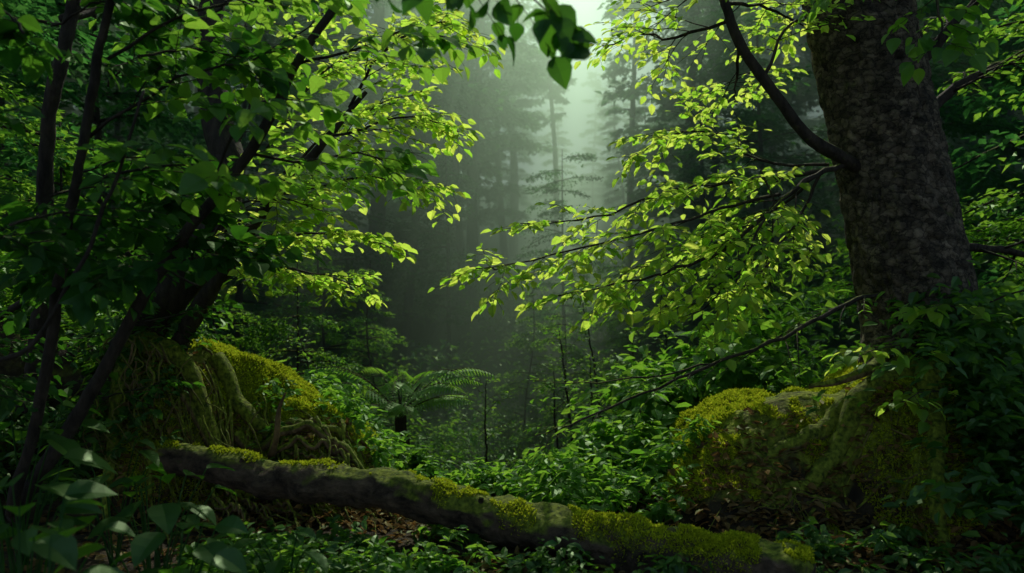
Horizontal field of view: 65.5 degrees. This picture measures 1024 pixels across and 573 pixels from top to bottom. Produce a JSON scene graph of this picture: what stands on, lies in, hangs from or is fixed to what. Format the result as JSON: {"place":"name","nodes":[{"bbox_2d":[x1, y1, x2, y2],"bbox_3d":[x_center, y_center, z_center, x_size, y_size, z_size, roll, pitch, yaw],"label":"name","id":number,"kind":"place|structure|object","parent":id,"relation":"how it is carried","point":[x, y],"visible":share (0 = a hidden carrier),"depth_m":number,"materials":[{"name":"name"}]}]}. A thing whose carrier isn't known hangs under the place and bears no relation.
{"place":"outdoors","nodes":[
{"label":"outdoors","id":0,"kind":"place"},
{"bbox_2d":[64,0,823,186],"label":"sky","id":1,"kind":"structure","parent":0,"point":[577,111],"materials":[{"name":"white"}]},
{"bbox_2d":[0,106,1023,572],"bbox_3d":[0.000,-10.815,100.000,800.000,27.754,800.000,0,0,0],"label":"ground","id":2,"kind":"structure","parent":0,"point":[432,334],"depth_m":5.17,"materials":[{"name":"green plant"}]},
{"bbox_2d":[0,0,140,264],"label":"sapling tree","id":3,"kind":"object","parent":2,"relation":"on","point":[19,181],"visible":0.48,"depth_m":6.05,"materials":[{"name":"green plant"}]},
{"bbox_2d":[5,1,142,226],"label":"forest tree","id":4,"kind":"object","parent":2,"relation":"on","point":[69,108],"visible":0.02,"depth_m":17.31,"materials":[{"name":"green plant"}]},
{"bbox_2d":[0,0,163,307],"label":"understory tree","id":5,"kind":"object","parent":2,"relation":"on","point":[20,156],"visible":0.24,"depth_m":7.13,"materials":[{"name":"green plant"}]},
{"bbox_2d":[0,112,166,341],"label":"sapling tree","id":6,"kind":"object","parent":2,"relation":"on","point":[67,173],"visible":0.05,"depth_m":7.91,"materials":[{"name":"green plant"}]},
{"bbox_2d":[0,1,182,288],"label":"forest tree","id":7,"kind":"object","parent":2,"relation":"on","point":[82,74],"visible":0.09,"depth_m":12.44,"materials":[{"name":"green plant"}]},
{"bbox_2d":[0,0,254,344],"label":"understory tree","id":8,"kind":"object","parent":2,"relation":"on","point":[161,120],"visible":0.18,"depth_m":11.06,"materials":[{"name":"green plant"}]},
{"bbox_2d":[3,1,268,330],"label":"understory tree","id":9,"kind":"object","parent":2,"relation":"on","point":[117,130],"visible":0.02,"depth_m":15.65,"materials":[{"name":"green plant"}]},
{"bbox_2d":[167,223,297,352],"bbox_3d":[-3.429,1.041,9.418,1.883,4.232,1.529,0,0,-44],"label":"sapling tree","id":10,"kind":"object","parent":2,"relation":"on","point":[237,315],"visible":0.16,"depth_m":9.64,"materials":[{"name":"green plant"}]},
{"bbox_2d":[67,335,402,546],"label":"exposed tree roots","id":11,"kind":"object","parent":2,"relation":"on","point":[239,438],"visible":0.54,"depth_m":4.69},
{"bbox_2d":[0,400,482,572],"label":"broadleaf plant","id":12,"kind":"object","parent":2,"relation":"on","point":[57,543],"visible":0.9,"depth_m":2.67,"materials":[{"name":"green plant"}]},
{"bbox_2d":[122,0,365,350],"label":"understory tree","id":13,"kind":"object","parent":2,"relation":"on","point":[281,21],"visible":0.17,"depth_m":14.70,"materials":[{"name":"green plant"}]},
{"bbox_2d":[0,0,597,522],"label":"hazel tree","id":14,"kind":"object","parent":2,"relation":"on","point":[202,258],"visible":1,"depth_m":3.48,"materials":[{"name":"green plant"}]},
{"bbox_2d":[237,262,365,383],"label":"sapling tree","id":15,"kind":"object","parent":2,"relation":"on","point":[319,322],"visible":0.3,"depth_m":9.81,"materials":[{"name":"green plant"}]},
{"bbox_2d":[242,0,420,366],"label":"understory tree","id":16,"kind":"object","parent":2,"relation":"on","point":[348,216],"visible":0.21,"depth_m":17.97,"materials":[{"name":"green plant"}]},
{"bbox_2d":[258,161,416,397],"bbox_3d":[-2.913,0.645,12.828,2.750,5.329,1.852,0,0,6],"label":"sapling tree","id":17,"kind":"object","parent":2,"relation":"on","point":[293,310],"visible":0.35,"depth_m":12.74,"materials":[{"name":"green plant"}]},
{"bbox_2d":[325,260,440,442],"bbox_3d":[-1.907,1.343,11.421,1.508,3.440,2.189,0,0,-34],"label":"sapling tree","id":18,"kind":"object","parent":2,"relation":"on","point":[386,336],"visible":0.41,"depth_m":11.46,"materials":[{"name":"green plant"}]},
{"bbox_2d":[291,0,479,308],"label":"forest tree","id":19,"kind":"object","parent":2,"relation":"on","point":[377,16],"visible":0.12,"depth_m":24.94,"materials":[{"name":"green plant"}]},
{"bbox_2d":[304,366,494,464],"bbox_3d":[-1.142,1.680,7.965,1.954,1.804,1.723,0,0,0],"label":"tree fern","id":20,"kind":"object","parent":2,"relation":"on","point":[399,410],"visible":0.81,"depth_m":7.89,"materials":[{"name":"green plant"}]},
{"bbox_2d":[342,0,508,342],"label":"forest tree","id":21,"kind":"object","parent":2,"relation":"on","point":[372,97],"visible":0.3,"depth_m":21.40,"materials":[{"name":"green plant"}]},
{"bbox_2d":[0,243,858,476],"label":"bramble bushes","id":22,"kind":"object","parent":2,"relation":"on","point":[787,321],"visible":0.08,"depth_m":5.98,"materials":[{"name":"green plant"}]},
{"bbox_2d":[390,106,488,368],"bbox_3d":[-1.771,-1.073,19.091,2.472,6.849,2.656,0,0,4],"label":"understory tree","id":23,"kind":"object","parent":2,"relation":"on","point":[434,280],"visible":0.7,"depth_m":19.00,"materials":[{"name":"green plant"}]},
{"bbox_2d":[162,380,721,572],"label":"herb plants","id":24,"kind":"object","parent":2,"relation":"on","point":[565,478],"visible":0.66,"depth_m":4.59,"materials":[{"name":"green plant"}]},
{"bbox_2d":[82,432,816,572],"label":"fallen mossy log","id":25,"kind":"object","parent":2,"relation":"on","point":[626,542],"visible":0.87,"depth_m":3.86,"materials":[{"name":"green plant"}]},
{"bbox_2d":[420,0,496,307],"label":"slender forest tree","id":26,"kind":"object","parent":2,"relation":"on","point":[460,243],"visible":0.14,"depth_m":26.36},
{"bbox_2d":[0,260,1023,572],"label":"ground cover plants","id":27,"kind":"object","parent":2,"relation":"on","point":[542,562],"visible":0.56,"depth_m":3.81,"materials":[{"name":"green plant"}]},
{"bbox_2d":[0,161,1023,478],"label":"undergrowth","id":28,"kind":"object","parent":2,"relation":"on","point":[516,327],"visible":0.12,"depth_m":17.03,"materials":[{"name":"green plant"}]},
{"bbox_2d":[0,350,1023,572],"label":"leaf litter","id":29,"kind":"object","parent":2,"relation":"on","point":[836,513],"visible":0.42,"depth_m":4.16,"materials":[{"name":"plant"}]},
{"bbox_2d":[3,0,1023,307],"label":"distant forest","id":30,"kind":"object","parent":2,"relation":"on","point":[489,148],"visible":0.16,"depth_m":30.79,"materials":[{"name":"green plant"}]},
{"bbox_2d":[23,379,1023,572],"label":"fallen twigs","id":31,"kind":"object","parent":2,"relation":"on","point":[846,503],"visible":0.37,"depth_m":4.18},
{"bbox_2d":[486,280,562,450],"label":"sapling tree","id":32,"kind":"object","parent":2,"relation":"on","point":[523,343],"visible":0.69,"depth_m":14.47,"materials":[{"name":"green plant"}]},
{"bbox_2d":[101,331,949,560],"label":"mossy buttress roots","id":33,"kind":"object","parent":2,"relation":"on","point":[839,412],"visible":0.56,"depth_m":4.40,"materials":[{"name":"green plant"}]},
{"bbox_2d":[278,277,799,462],"bbox_3d":[0.281,1.433,9.200,5.631,3.134,1.996,0,0,0],"label":"sapling thicket","id":34,"kind":"object","parent":2,"relation":"on","point":[565,375],"visible":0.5,"depth_m":9.61,"materials":[{"name":"green plant"}]},
{"bbox_2d":[519,0,577,263],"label":"slender forest tree","id":35,"kind":"object","parent":2,"relation":"on","point":[552,95],"visible":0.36,"depth_m":34.06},
{"bbox_2d":[101,336,1014,546],"bbox_3d":[0.238,0.903,5.069,5.340,1.232,1.993,0,0,7],"label":"moss carpet","id":36,"kind":"object","parent":2,"relation":"on","point":[741,401],"visible":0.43,"depth_m":4.61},
{"bbox_2d":[509,315,606,446],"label":"sapling tree","id":37,"kind":"object","parent":2,"relation":"on","point":[578,373],"visible":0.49,"depth_m":12.42,"materials":[{"name":"green plant"}]},
{"bbox_2d":[508,149,614,374],"bbox_3d":[1.166,-0.397,18.457,2.579,5.592,1.980,0,0,5],"label":"understory tree","id":38,"kind":"object","parent":2,"relation":"on","point":[585,157],"visible":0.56,"depth_m":18.45,"materials":[{"name":"green plant"}]},
{"bbox_2d":[585,368,626,410],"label":"sapling tree","id":39,"kind":"object","parent":2,"relation":"on","point":[600,386],"visible":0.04,"depth_m":9.26,"materials":[{"name":"green plant"}]},
{"bbox_2d":[573,260,667,427],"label":"sapling tree","id":40,"kind":"object","parent":2,"relation":"on","point":[612,325],"visible":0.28,"depth_m":13.56,"materials":[{"name":"green plant"}]},
{"bbox_2d":[601,0,674,301],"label":"slender forest tree","id":41,"kind":"object","parent":2,"relation":"on","point":[616,70],"visible":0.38,"depth_m":26.41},
{"bbox_2d":[539,299,827,481],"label":"nettle plants","id":42,"kind":"object","parent":2,"relation":"on","point":[727,380],"visible":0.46,"depth_m":5.81,"materials":[{"name":"green plant"}]},
{"bbox_2d":[594,0,802,299],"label":"forest tree","id":43,"kind":"object","parent":2,"relation":"on","point":[636,194],"visible":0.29,"depth_m":23.16,"materials":[{"name":"green plant"}]},
{"bbox_2d":[611,0,800,328],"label":"understory tree","id":44,"kind":"object","parent":2,"relation":"on","point":[691,171],"visible":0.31,"depth_m":18.76,"materials":[{"name":"green plant"}]},
{"bbox_2d":[428,0,1023,572],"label":"mossy beech tree","id":45,"kind":"object","parent":2,"relation":"on","point":[884,148],"visible":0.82,"depth_m":4.75,"materials":[{"name":"green plant"}]},
{"bbox_2d":[689,231,791,392],"bbox_3d":[2.546,1.038,8.410,1.408,3.520,2.062,0,0,-8],"label":"sapling tree","id":46,"kind":"object","parent":2,"relation":"on","point":[745,267],"visible":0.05,"depth_m":8.53,"materials":[{"name":"green plant"}]},
{"bbox_2d":[663,6,856,344],"bbox_3d":[4.833,-1.538,15.254,3.817,8.475,4.033,0,0,-36],"label":"understory tree","id":47,"kind":"object","parent":2,"relation":"on","point":[759,116],"visible":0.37,"depth_m":15.31,"materials":[{"name":"green plant"}]},
{"bbox_2d":[709,198,824,392],"bbox_3d":[3.532,1.004,10.873,1.715,4.407,2.035,0,0,43],"label":"sapling tree","id":48,"kind":"object","parent":2,"relation":"on","point":[785,268],"visible":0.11,"depth_m":10.76,"materials":[{"name":"green plant"}]},
{"bbox_2d":[796,154,856,377],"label":"sapling tree","id":49,"kind":"object","parent":2,"relation":"on","point":[828,270],"visible":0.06,"depth_m":9.88,"materials":[{"name":"green plant"}]},
{"bbox_2d":[756,0,1023,350],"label":"understory tree","id":50,"kind":"object","parent":2,"relation":"on","point":[976,104],"visible":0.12,"depth_m":11.95,"materials":[{"name":"green plant"}]},
{"bbox_2d":[805,260,1023,549],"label":"ivy plant","id":51,"kind":"object","parent":2,"relation":"on","point":[995,423],"visible":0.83,"depth_m":4.11,"materials":[{"name":"green plant"}]},
{"bbox_2d":[807,23,1023,270],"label":"understory tree","id":52,"kind":"object","parent":2,"relation":"on","point":[976,188],"visible":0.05,"depth_m":15.54,"materials":[{"name":"green plant"}]},
{"bbox_2d":[819,290,1023,433],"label":"ivy vine","id":53,"kind":"object","parent":2,"relation":"on","point":[910,314],"visible":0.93,"depth_m":4.13,"materials":[{"name":"green plant"}]},
{"bbox_2d":[916,0,1023,285],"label":"forest tree","id":54,"kind":"object","parent":2,"relation":"on","point":[1009,111],"visible":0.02,"depth_m":16.72,"materials":[{"name":"green plant"}]},
{"bbox_2d":[917,0,1023,279],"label":"forest tree","id":55,"kind":"object","parent":2,"relation":"on","point":[995,81],"visible":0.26,"depth_m":13.03,"materials":[{"name":"green plant"}]},
{"bbox_2d":[948,64,1023,289],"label":"understory tree","id":56,"kind":"object","parent":2,"relation":"on","point":[973,169],"visible":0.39,"depth_m":7.69,"materials":[{"name":"green plant"}]},
{"bbox_2d":[952,0,1023,288],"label":"sapling tree","id":57,"kind":"object","parent":2,"relation":"on","point":[991,227],"visible":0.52,"depth_m":6.16,"materials":[{"name":"green plant"}]},
{"bbox_2d":[961,4,1023,122],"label":"understory tree","id":58,"kind":"object","parent":2,"relation":"on","point":[1007,88],"visible":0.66,"depth_m":8.73,"materials":[{"name":"green plant"}]}
]}

